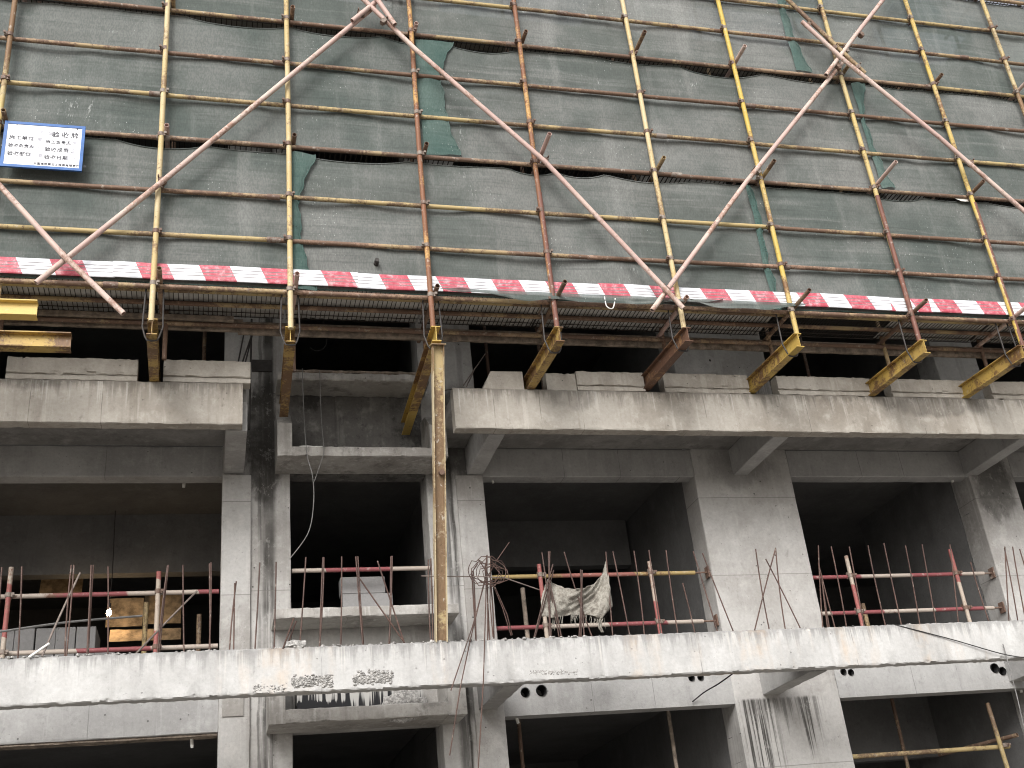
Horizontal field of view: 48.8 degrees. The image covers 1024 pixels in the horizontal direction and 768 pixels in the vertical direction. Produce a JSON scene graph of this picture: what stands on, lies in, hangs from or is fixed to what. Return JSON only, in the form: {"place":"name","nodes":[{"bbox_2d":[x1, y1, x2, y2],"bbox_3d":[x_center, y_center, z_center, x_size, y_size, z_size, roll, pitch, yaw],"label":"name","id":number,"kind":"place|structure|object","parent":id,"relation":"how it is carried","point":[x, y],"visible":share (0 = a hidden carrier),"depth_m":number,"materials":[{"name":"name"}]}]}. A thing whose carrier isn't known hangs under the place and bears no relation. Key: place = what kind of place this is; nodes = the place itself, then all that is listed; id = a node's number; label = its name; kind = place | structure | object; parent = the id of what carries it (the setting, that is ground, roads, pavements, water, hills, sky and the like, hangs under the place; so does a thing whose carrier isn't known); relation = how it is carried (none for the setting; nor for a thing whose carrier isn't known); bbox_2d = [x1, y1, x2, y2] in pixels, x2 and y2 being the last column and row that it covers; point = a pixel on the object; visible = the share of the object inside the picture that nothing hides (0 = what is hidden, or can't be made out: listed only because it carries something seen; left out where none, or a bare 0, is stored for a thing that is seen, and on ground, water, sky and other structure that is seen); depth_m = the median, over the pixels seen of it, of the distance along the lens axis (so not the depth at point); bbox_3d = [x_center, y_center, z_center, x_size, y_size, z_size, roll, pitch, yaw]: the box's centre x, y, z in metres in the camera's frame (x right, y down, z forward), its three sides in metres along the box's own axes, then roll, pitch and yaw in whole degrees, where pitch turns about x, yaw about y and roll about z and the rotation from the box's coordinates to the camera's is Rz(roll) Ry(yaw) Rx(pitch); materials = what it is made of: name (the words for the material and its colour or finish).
{"place":"outdoors","nodes":[
{"label":"outdoors","id":0,"kind":"place"},
{"bbox_2d":[296,370,415,374],"bbox_3d":[-1.895,-0.127,13.664,1.580,0.052,0.087,1,-27,-15],"label":"timber batten","id":1,"kind":"object","parent":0,"point":[359,372],"visible":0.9,"depth_m":13.64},
{"label":"ground","id":2,"kind":"structure","parent":0,"visible":0},
{"bbox_2d":[0,0,1023,767],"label":"concrete building","id":3,"kind":"structure","parent":2,"relation":"on","point":[586,458],"depth_m":14.07,"materials":[{"name":"concrete"}]},
{"bbox_2d":[0,631,14,650],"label":"aerated block","id":4,"kind":"object","parent":3,"relation":"on","point":[10,641],"depth_m":12.49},
{"bbox_2d":[17,566,22,657],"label":"starter bar","id":5,"kind":"object","parent":3,"relation":"on","point":[20,613],"visible":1,"depth_m":10.64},
{"bbox_2d":[13,628,35,650],"bbox_3d":[-5.484,2.986,12.780,0.205,0.280,0.600,1,-27,-15],"label":"aerated block","id":6,"kind":"object","parent":3,"relation":"on","point":[27,639],"depth_m":12.53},
{"bbox_2d":[35,628,55,655],"bbox_3d":[-5.274,2.996,12.845,0.205,0.280,0.600,1,-27,-15],"label":"aerated block","id":7,"kind":"object","parent":3,"relation":"on","point":[42,636],"depth_m":12.60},
{"bbox_2d":[39,579,82,592],"bbox_3d":[-6.117,2.721,15.335,0.537,0.357,0.156,1,-27,-15],"label":"plywood sheet","id":8,"kind":"object","parent":3,"relation":"on","point":[54,586],"visible":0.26,"depth_m":15.30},
{"bbox_2d":[41,572,80,655],"bbox_3d":[-4.316,2.200,10.857,0.054,0.916,0.449,-14,-27,15],"label":"loose rod","id":9,"kind":"object","parent":3,"relation":"on","point":[60,614],"visible":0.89,"depth_m":10.76,"materials":[{"name":"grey metal"}]},
{"bbox_2d":[55,627,76,648],"bbox_3d":[-5.068,2.993,12.885,0.205,0.280,0.600,1,-27,-15],"label":"aerated block","id":10,"kind":"object","parent":3,"relation":"on","point":[60,638],"depth_m":12.64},
{"bbox_2d":[64,565,71,655],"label":"starter bar","id":11,"kind":"object","parent":3,"relation":"on","point":[67,611],"visible":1,"depth_m":10.78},
{"bbox_2d":[66,565,74,655],"bbox_3d":[-4.224,2.178,10.792,0.020,0.937,0.035,1,-27,-15],"label":"starter bar","id":12,"kind":"object","parent":3,"relation":"on","point":[70,610],"visible":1,"depth_m":10.78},
{"bbox_2d":[0,615,142,632],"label":"loose rod","id":13,"kind":"object","parent":3,"relation":"on","point":[64,622],"visible":0.92,"depth_m":11.25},
{"bbox_2d":[75,626,99,648],"bbox_3d":[-4.860,2.999,12.941,0.205,0.280,0.600,1,-27,-15],"label":"aerated block","id":14,"kind":"object","parent":3,"relation":"on","point":[81,637],"depth_m":12.70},
{"bbox_2d":[86,565,91,653],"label":"starter bar","id":15,"kind":"object","parent":3,"relation":"on","point":[89,609],"visible":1,"depth_m":10.82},
{"bbox_2d":[88,565,93,653],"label":"starter bar","id":16,"kind":"object","parent":3,"relation":"on","point":[90,605],"visible":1,"depth_m":10.88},
{"bbox_2d":[107,566,108,653],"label":"starter bar","id":17,"kind":"object","parent":3,"relation":"on","point":[108,611],"visible":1,"depth_m":10.85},
{"bbox_2d":[0,567,218,658],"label":"railing","id":18,"kind":"object","parent":3,"relation":"attached to","point":[9,595],"visible":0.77,"depth_m":12.10,"materials":[{"name":"metal"}]},
{"bbox_2d":[106,511,115,615],"bbox_3d":[-5.109,2.278,14.421,0.062,1.400,0.064,1,-27,-15],"label":"work lamp","id":19,"kind":"object","parent":3,"relation":"hanging from","point":[110,612],"visible":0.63,"depth_m":14.39,"materials":[{"name":"beige"}]},
{"bbox_2d":[105,598,143,627],"bbox_3d":[-5.136,3.032,14.977,0.459,0.427,0.157,1,-27,-15],"label":"plywood sheet","id":20,"kind":"object","parent":3,"relation":"on","point":[126,606],"visible":0.9,"depth_m":14.98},
{"bbox_2d":[141,602,148,653],"bbox_3d":[-4.182,3.032,12.827,0.056,1.123,0.053,1,-27,-15],"label":"pipe stub","id":21,"kind":"object","parent":3,"relation":"on","point":[145,622],"visible":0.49,"depth_m":12.94,"materials":[{"name":"paint"}]},
{"bbox_2d":[109,628,180,641],"bbox_3d":[-4.653,3.184,14.332,0.864,0.191,0.156,1,-27,-15],"label":"plywood sheet","id":22,"kind":"object","parent":3,"relation":"on","point":[118,635],"visible":0.79,"depth_m":14.31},
{"bbox_2d":[141,289,164,381],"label":"steel beam","id":23,"kind":"structure","parent":3,"relation":"on","point":[151,337],"depth_m":11.39,"materials":[{"name":"metal"}]},
{"bbox_2d":[157,565,167,652],"bbox_3d":[-3.400,2.199,10.983,0.081,0.910,0.022,12,-32,-32],"label":"starter bar","id":24,"kind":"object","parent":3,"relation":"on","point":[161,610],"visible":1,"depth_m":10.97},
{"bbox_2d":[145,595,181,623],"bbox_3d":[-4.722,3.048,15.257,0.481,0.435,0.155,1,-27,-15],"label":"plywood sheet","id":25,"kind":"object","parent":3,"relation":"on","point":[172,604],"visible":0.66,"depth_m":15.27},
{"bbox_2d":[159,565,168,651],"bbox_3d":[-3.393,2.208,11.007,0.076,0.912,0.018,-11,-27,10],"label":"starter bar","id":26,"kind":"object","parent":3,"relation":"on","point":[163,611],"visible":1,"depth_m":10.99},
{"bbox_2d":[136,590,197,652],"bbox_3d":[-3.524,2.417,11.536,0.045,0.949,1.233,-10,-27,8],"label":"loose rod","id":27,"kind":"object","parent":3,"relation":"on","point":[170,617],"visible":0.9,"depth_m":11.60,"materials":[{"name":"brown metal"}]},
{"bbox_2d":[182,565,184,651],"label":"starter bar","id":28,"kind":"object","parent":3,"relation":"on","point":[183,604],"visible":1,"depth_m":11.08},
{"bbox_2d":[196,614,201,650],"bbox_3d":[-3.650,3.182,13.127,0.056,1.019,0.053,1,-27,-15],"label":"pipe stub","id":29,"kind":"object","parent":3,"relation":"on","point":[198,629],"visible":0.46,"depth_m":13.25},
{"bbox_2d":[202,314,206,360],"bbox_3d":[-3.938,-0.327,14.425,0.068,2.720,0.046,1,-27,-15],"label":"pipe prop","id":30,"kind":"object","parent":3,"relation":"on","point":[204,346],"visible":0.31,"depth_m":14.49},
{"bbox_2d":[208,562,211,649],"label":"starter bar","id":31,"kind":"object","parent":3,"relation":"on","point":[210,599],"visible":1,"depth_m":11.13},
{"bbox_2d":[248,319,252,429],"bbox_3d":[-3.153,-0.133,13.609,0.044,1.500,0.023,1,-27,-15],"label":"steel rod","id":32,"kind":"object","parent":3,"relation":"on","point":[249,415],"visible":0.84,"depth_m":13.48,"materials":[{"name":"metal"}]},
{"bbox_2d":[254,562,259,648],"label":"starter bar","id":33,"kind":"object","parent":3,"relation":"on","point":[257,606],"visible":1,"depth_m":11.21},
{"bbox_2d":[273,562,276,648],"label":"starter bar","id":34,"kind":"object","parent":3,"relation":"on","point":[275,603],"visible":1,"depth_m":11.27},
{"bbox_2d":[279,294,300,416],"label":"steel beam","id":35,"kind":"structure","parent":3,"relation":"on","point":[290,343],"depth_m":11.95,"materials":[{"name":"metal"}]},
{"bbox_2d":[285,640,305,647],"bbox_3d":[-2.141,2.571,11.136,0.200,0.081,0.108,1,-27,-15],"label":"concrete chunk","id":36,"kind":"object","parent":3,"relation":"on","point":[293,643],"visible":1,"depth_m":11.10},
{"bbox_2d":[289,368,313,558],"bbox_3d":[-2.387,0.851,12.808,0.282,2.384,0.131,-5,-26,-2],"label":"hanging cable","id":37,"kind":"object","parent":3,"relation":"hanging from","point":[309,465],"visible":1,"depth_m":12.70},
{"bbox_2d":[299,557,306,640],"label":"starter bar","id":38,"kind":"object","parent":3,"relation":"on","point":[303,599],"visible":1,"depth_m":11.34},
{"bbox_2d":[319,557,324,646],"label":"starter bar","id":39,"kind":"object","parent":3,"relation":"on","point":[322,601],"visible":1,"depth_m":11.40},
{"bbox_2d":[355,556,363,644],"bbox_3d":[-1.552,2.217,11.497,0.070,0.974,0.017,-22,-31,30],"label":"starter bar","id":40,"kind":"object","parent":3,"relation":"on","point":[359,601],"visible":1,"depth_m":11.50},
{"bbox_2d":[292,566,429,572],"bbox_3d":[-1.741,2.149,13.077,1.595,0.052,0.052,1,-27,-15],"label":"railing","id":41,"kind":"object","parent":3,"relation":"attached to","point":[371,569],"visible":1,"depth_m":13.06,"materials":[{"name":"metal"}]},
{"bbox_2d":[342,593,392,606],"bbox_3d":[-1.701,2.578,13.223,0.582,0.198,0.200,1,-27,-15],"label":"aerated block","id":42,"kind":"object","parent":3,"relation":"on","point":[381,599],"depth_m":13.14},
{"bbox_2d":[339,576,384,598],"bbox_3d":[-1.769,2.397,13.299,0.520,0.198,0.200,1,-27,-15],"label":"aerated block","id":43,"kind":"object","parent":42,"relation":"on","point":[372,585],"depth_m":13.21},
{"bbox_2d":[356,574,404,642],"bbox_3d":[-1.335,2.281,11.468,0.465,0.727,0.015,1,-27,-15],"label":"loose rod","id":44,"kind":"object","parent":3,"relation":"on","point":[380,608],"visible":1,"depth_m":11.46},
{"bbox_2d":[377,561,403,640],"bbox_3d":[-1.242,2.216,11.545,0.242,0.864,0.016,-2,-26,-8],"label":"loose rod","id":45,"kind":"object","parent":3,"relation":"on","point":[390,600],"visible":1,"depth_m":11.54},
{"bbox_2d":[429,343,447,641],"bbox_3d":[-0.753,1.089,11.632,0.152,2.912,1.158,1,-27,-14],"label":"steel prop","id":46,"kind":"object","parent":3,"relation":"on","point":[439,501],"visible":1,"depth_m":11.63,"materials":[{"name":"paint"}]},
{"bbox_2d":[401,300,442,434],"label":"steel beam","id":47,"kind":"structure","parent":46,"relation":"on","point":[423,373],"depth_m":12.68,"materials":[{"name":"metal"}]},
{"bbox_2d":[421,542,539,767],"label":"wire tangle","id":48,"kind":"object","parent":3,"relation":"hanging from","point":[485,581],"visible":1,"depth_m":11.76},
{"bbox_2d":[482,324,489,376],"bbox_3d":[-0.329,-0.248,15.374,0.068,2.720,0.046,1,-27,-15],"label":"pipe prop","id":49,"kind":"object","parent":3,"relation":"on","point":[487,357],"visible":0.31,"depth_m":15.42,"materials":[{"name":"metal"}]},
{"bbox_2d":[0,620,1011,658],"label":"rubble","id":50,"kind":"object","parent":3,"relation":"on","point":[193,650],"visible":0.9,"depth_m":11.29,"materials":[{"name":"concrete"}]},
{"bbox_2d":[517,719,524,767],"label":"pipe prop","id":51,"kind":"object","parent":3,"relation":"on","point":[520,745],"depth_m":13.33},
{"bbox_2d":[520,587,529,638],"bbox_3d":[0.183,3.005,13.690,0.056,1.090,0.053,1,-27,-15],"label":"pipe stub","id":52,"kind":"object","parent":3,"relation":"on","point":[524,608],"visible":0.55,"depth_m":13.79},
{"bbox_2d":[523,305,564,388],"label":"steel beam","id":53,"kind":"structure","parent":3,"relation":"on","point":[551,348],"depth_m":12.51,"materials":[{"name":"metal"}]},
{"bbox_2d":[0,0,1023,372],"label":"scaffold","id":54,"kind":"object","parent":53,"relation":"on","point":[290,292],"visible":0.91,"depth_m":13.25,"materials":[{"name":"yellow paint"}]},
{"bbox_2d":[0,298,38,320],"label":"steel beam","id":55,"kind":"structure","parent":54,"relation":"attached to","point":[18,309],"depth_m":10.93,"materials":[{"name":"metal"}]},
{"bbox_2d":[0,330,71,352],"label":"steel beam","id":56,"kind":"structure","parent":54,"relation":"attached to","point":[35,341],"depth_m":10.79,"materials":[{"name":"metal"}]},
{"bbox_2d":[0,120,85,171],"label":"notice board","id":57,"kind":"object","parent":54,"relation":"attached to","point":[40,146],"visible":1,"depth_m":11.74,"materials":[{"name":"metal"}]},
{"bbox_2d":[0,257,114,277],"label":"toe board","id":58,"kind":"object","parent":54,"relation":"attached to","point":[17,265],"visible":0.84,"depth_m":11.25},
{"bbox_2d":[0,277,155,313],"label":"deck panel","id":59,"kind":"structure","parent":54,"relation":"on","point":[75,306],"depth_m":11.79,"materials":[{"name":"metal"}]},
{"bbox_2d":[4,316,242,332],"bbox_3d":[-5.350,-0.689,11.767,4.950,0.154,0.049,1,-27,-15],"label":"timber plank","id":60,"kind":"object","parent":54,"relation":"on","point":[99,325],"visible":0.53,"depth_m":12.03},
{"bbox_2d":[37,309,233,322],"bbox_3d":[-5.311,-0.750,11.623,4.750,0.059,0.049,1,-27,-15],"label":"timber batten","id":61,"kind":"object","parent":54,"relation":"attached to","point":[126,315],"visible":0.81,"depth_m":11.94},
{"bbox_2d":[3,129,268,151],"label":"deck panel","id":62,"kind":"structure","parent":54,"relation":"on","point":[184,143],"depth_m":12.51,"materials":[{"name":"wood"}]},
{"bbox_2d":[20,0,268,27],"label":"deck panel","id":63,"kind":"structure","parent":54,"relation":"on","point":[147,11],"depth_m":13.21,"materials":[{"name":"wood"}]},
{"bbox_2d":[0,132,316,290],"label":"safety net","id":64,"kind":"object","parent":54,"relation":"attached to","point":[118,162],"visible":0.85,"depth_m":11.93,"materials":[{"name":"fabric"}]},
{"bbox_2d":[47,0,392,29],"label":"safety net","id":65,"kind":"object","parent":54,"relation":"attached to","point":[339,12],"visible":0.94,"depth_m":13.61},
{"bbox_2d":[157,284,285,318],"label":"deck panel","id":66,"kind":"structure","parent":54,"relation":"on","point":[234,312],"depth_m":12.17,"materials":[{"name":"metal"}]},
{"bbox_2d":[0,0,460,155],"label":"safety net","id":67,"kind":"object","parent":54,"relation":"attached to","point":[89,110],"visible":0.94,"depth_m":12.88,"materials":[{"name":"fabric"}]},
{"bbox_2d":[113,261,357,287],"bbox_3d":[-2.835,-1.137,11.718,2.470,0.192,0.031,1,-27,-15],"label":"toe board","id":68,"kind":"object","parent":54,"relation":"attached to","point":[124,269],"visible":0.97,"depth_m":11.70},
{"bbox_2d":[286,289,421,323],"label":"deck panel","id":69,"kind":"structure","parent":54,"relation":"on","point":[359,316],"depth_m":12.54,"materials":[{"name":"metal"}]},
{"bbox_2d":[238,322,478,342],"bbox_3d":[-1.698,-0.581,12.717,2.700,0.154,0.049,1,-27,-15],"label":"timber plank","id":70,"kind":"object","parent":54,"relation":"on","point":[352,335],"visible":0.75,"depth_m":12.67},
{"bbox_2d":[269,23,671,65],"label":"deck panel","id":71,"kind":"structure","parent":54,"relation":"on","point":[356,32],"depth_m":14.20,"materials":[{"name":"wood"}]},
{"bbox_2d":[356,273,599,293],"bbox_3d":[-0.331,-1.077,12.379,2.750,0.190,0.026,1,-27,-15],"label":"toe board","id":72,"kind":"object","parent":54,"relation":"attached to","point":[392,282],"visible":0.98,"depth_m":12.32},
{"bbox_2d":[418,296,539,327],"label":"deck panel","id":73,"kind":"structure","parent":54,"relation":"on","point":[487,321],"depth_m":12.91,"materials":[{"name":"metal"}]},
{"bbox_2d":[269,148,695,182],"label":"deck panel","id":74,"kind":"structure","parent":54,"relation":"on","point":[488,166],"depth_m":13.40,"materials":[{"name":"wood"}]},
{"bbox_2d":[299,158,781,309],"bbox_3d":[0.388,-1.721,12.977,5.582,1.830,0.088,1,-27,-14],"label":"safety net","id":75,"kind":"object","parent":54,"relation":"attached to","point":[494,187],"visible":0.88,"depth_m":12.96,"materials":[{"name":"fabric"}]},
{"bbox_2d":[432,286,722,303],"bbox_3d":[0.790,-0.950,12.529,3.400,0.129,0.042,1,-27,-15],"label":"net flap","id":76,"kind":"object","parent":54,"relation":"hanging from","point":[534,296],"visible":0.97,"depth_m":12.51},
{"bbox_2d":[533,304,662,331],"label":"deck panel","id":77,"kind":"structure","parent":54,"relation":"on","point":[596,325],"depth_m":13.28,"materials":[{"name":"metal"}]},
{"bbox_2d":[392,0,811,71],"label":"safety net","id":78,"kind":"object","parent":54,"relation":"attached to","point":[479,22],"visible":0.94,"depth_m":14.87,"materials":[{"name":"fabric"}]},
{"bbox_2d":[477,330,747,350],"bbox_3d":[1.226,-0.515,13.489,3.450,0.154,0.049,1,-27,-15],"label":"timber plank","id":79,"kind":"object","parent":54,"relation":"on","point":[597,343],"visible":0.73,"depth_m":13.43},
{"bbox_2d":[443,47,894,188],"bbox_3d":[2.039,-3.352,14.286,5.893,1.823,0.081,1,-27,-14],"label":"safety net","id":80,"kind":"object","parent":54,"relation":"attached to","point":[547,107],"visible":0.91,"depth_m":14.24,"materials":[{"name":"fabric"}]},
{"bbox_2d":[653,308,774,334],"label":"deck panel","id":81,"kind":"structure","parent":54,"relation":"on","point":[708,329],"depth_m":13.65,"materials":[{"name":"metal"}]},
{"bbox_2d":[598,283,891,310],"bbox_3d":[2.777,-1.015,13.196,3.720,0.200,0.031,1,-27,-15],"label":"toe board","id":82,"kind":"object","parent":54,"relation":"attached to","point":[845,301],"visible":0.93,"depth_m":13.22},
{"bbox_2d":[689,298,808,309],"bbox_3d":[2.748,-0.907,13.043,1.550,0.130,0.042,1,-27,-15],"label":"net flap","id":83,"kind":"object","parent":54,"relation":"hanging from","point":[745,304],"visible":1,"depth_m":13.04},
{"bbox_2d":[760,312,895,338],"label":"deck panel","id":84,"kind":"structure","parent":54,"relation":"on","point":[837,334],"depth_m":14.03,"materials":[{"name":"metal"}]},
{"bbox_2d":[672,63,1022,101],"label":"deck panel","id":85,"kind":"structure","parent":54,"relation":"on","point":[825,79],"depth_m":15.41,"materials":[{"name":"wood"}]},
{"bbox_2d":[696,179,1023,206],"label":"deck panel","id":86,"kind":"structure","parent":54,"relation":"on","point":[879,194],"depth_m":14.83,"materials":[{"name":"wood"}]},
{"bbox_2d":[744,340,985,358],"bbox_3d":[4.512,-0.442,14.357,3.450,0.154,0.049,1,-27,-15],"label":"timber plank","id":87,"kind":"object","parent":54,"relation":"on","point":[848,351],"visible":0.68,"depth_m":14.30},
{"bbox_2d":[751,185,1023,319],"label":"safety net","id":88,"kind":"object","parent":54,"relation":"attached to","point":[809,208],"visible":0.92,"depth_m":14.18,"materials":[{"name":"fabric"}]},
{"bbox_2d":[785,0,1023,94],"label":"safety net","id":89,"kind":"object","parent":54,"relation":"attached to","point":[911,68],"visible":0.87,"depth_m":16.12,"materials":[{"name":"fabric"}]},
{"bbox_2d":[889,298,932,312],"bbox_3d":[4.841,-0.962,13.739,0.590,0.187,0.021,1,-27,-15],"label":"toe board","id":90,"kind":"object","parent":54,"relation":"attached to","point":[898,304],"visible":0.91,"depth_m":13.73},
{"bbox_2d":[874,314,986,342],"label":"deck panel","id":91,"kind":"structure","parent":54,"relation":"on","point":[940,337],"depth_m":14.40,"materials":[{"name":"metal"}]},
{"bbox_2d":[863,85,1023,198],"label":"safety net","id":92,"kind":"object","parent":54,"relation":"attached to","point":[907,138],"visible":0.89,"depth_m":15.31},
{"bbox_2d":[928,299,1023,315],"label":"toe board","id":93,"kind":"object","parent":54,"relation":"attached to","point":[967,307],"visible":0.98,"depth_m":13.96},
{"bbox_2d":[981,348,1009,358],"bbox_3d":[7.606,-0.372,15.175,3.050,0.154,0.049,1,-27,-15],"label":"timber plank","id":94,"kind":"object","parent":54,"relation":"on","point":[993,355],"visible":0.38,"depth_m":14.80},
{"bbox_2d":[970,319,1023,344],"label":"deck panel","id":95,"kind":"structure","parent":54,"relation":"on","point":[996,339],"depth_m":14.72,"materials":[{"name":"metal"}]},
{"bbox_2d":[564,552,591,635],"bbox_3d":[0.713,2.275,12.116,0.227,0.983,0.025,4,-28,-20],"label":"starter bar","id":96,"kind":"object","parent":3,"relation":"on","point":[578,596],"visible":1,"depth_m":12.15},
{"bbox_2d":[492,561,718,637],"bbox_3d":[1.154,2.739,13.528,2.788,1.233,0.158,1,-27,-15],"label":"railing","id":97,"kind":"object","parent":3,"relation":"attached to","point":[540,576],"visible":0.76,"depth_m":13.59,"materials":[{"name":"metal"}]},
{"bbox_2d":[541,562,612,631],"bbox_3d":[0.682,2.284,12.120,0.825,0.807,0.127,1,-27,-15],"label":"hanging rag","id":98,"kind":"object","parent":97,"relation":"hanging from","point":[595,596],"visible":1,"depth_m":12.10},
{"bbox_2d":[612,551,629,634],"bbox_3d":[1.184,2.274,12.222,0.077,0.983,0.016,-25,-32,33],"label":"starter bar","id":99,"kind":"object","parent":3,"relation":"on","point":[621,592],"visible":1,"depth_m":12.22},
{"bbox_2d":[633,551,644,633],"bbox_3d":[1.382,2.283,12.272,0.045,0.973,0.020,-22,-30,29],"label":"starter bar","id":100,"kind":"object","parent":3,"relation":"on","point":[639,592],"visible":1,"depth_m":12.26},
{"bbox_2d":[641,310,692,391],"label":"steel beam","id":101,"kind":"structure","parent":3,"relation":"on","point":[673,351],"depth_m":12.95,"materials":[{"name":"metal"}]},
{"bbox_2d":[666,711,678,767],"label":"pipe prop","id":102,"kind":"object","parent":3,"relation":"on","point":[672,739],"depth_m":13.59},
{"bbox_2d":[754,548,775,629],"bbox_3d":[2.837,2.305,12.649,0.508,0.991,0.020,3,-28,-18],"label":"starter bar","id":103,"kind":"object","parent":3,"relation":"on","point":[764,590],"visible":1,"depth_m":12.63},
{"bbox_2d":[746,314,803,393],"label":"steel beam","id":104,"kind":"structure","parent":3,"relation":"on","point":[775,362],"depth_m":13.29,"materials":[{"name":"metal"}]},
{"bbox_2d":[865,319,930,396],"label":"steel beam","id":105,"kind":"structure","parent":3,"relation":"on","point":[913,355],"depth_m":13.68,"materials":[{"name":"metal"}]},
{"bbox_2d":[890,698,909,767],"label":"pipe prop","id":106,"kind":"object","parent":3,"relation":"on","point":[899,730],"depth_m":14.79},
{"bbox_2d":[813,549,1005,625],"bbox_3d":[5.168,2.790,14.603,2.698,1.315,0.158,1,-27,-15],"label":"railing","id":107,"kind":"object","parent":3,"relation":"attached to","point":[965,607],"visible":0.88,"depth_m":14.65,"materials":[{"name":"metal"}]},
{"bbox_2d":[852,703,1018,767],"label":"railing","id":108,"kind":"object","parent":3,"relation":"attached to","point":[1001,746],"visible":0.98,"depth_m":14.06,"materials":[{"name":"metal"}]},
{"bbox_2d":[895,624,1023,657],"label":"hanging cable","id":109,"kind":"object","parent":3,"relation":"hanging from","point":[959,641],"visible":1,"depth_m":12.84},
{"bbox_2d":[958,323,1023,397],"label":"steel beam","id":110,"kind":"structure","parent":3,"relation":"on","point":[1005,363],"depth_m":14.03,"materials":[{"name":"metal"}]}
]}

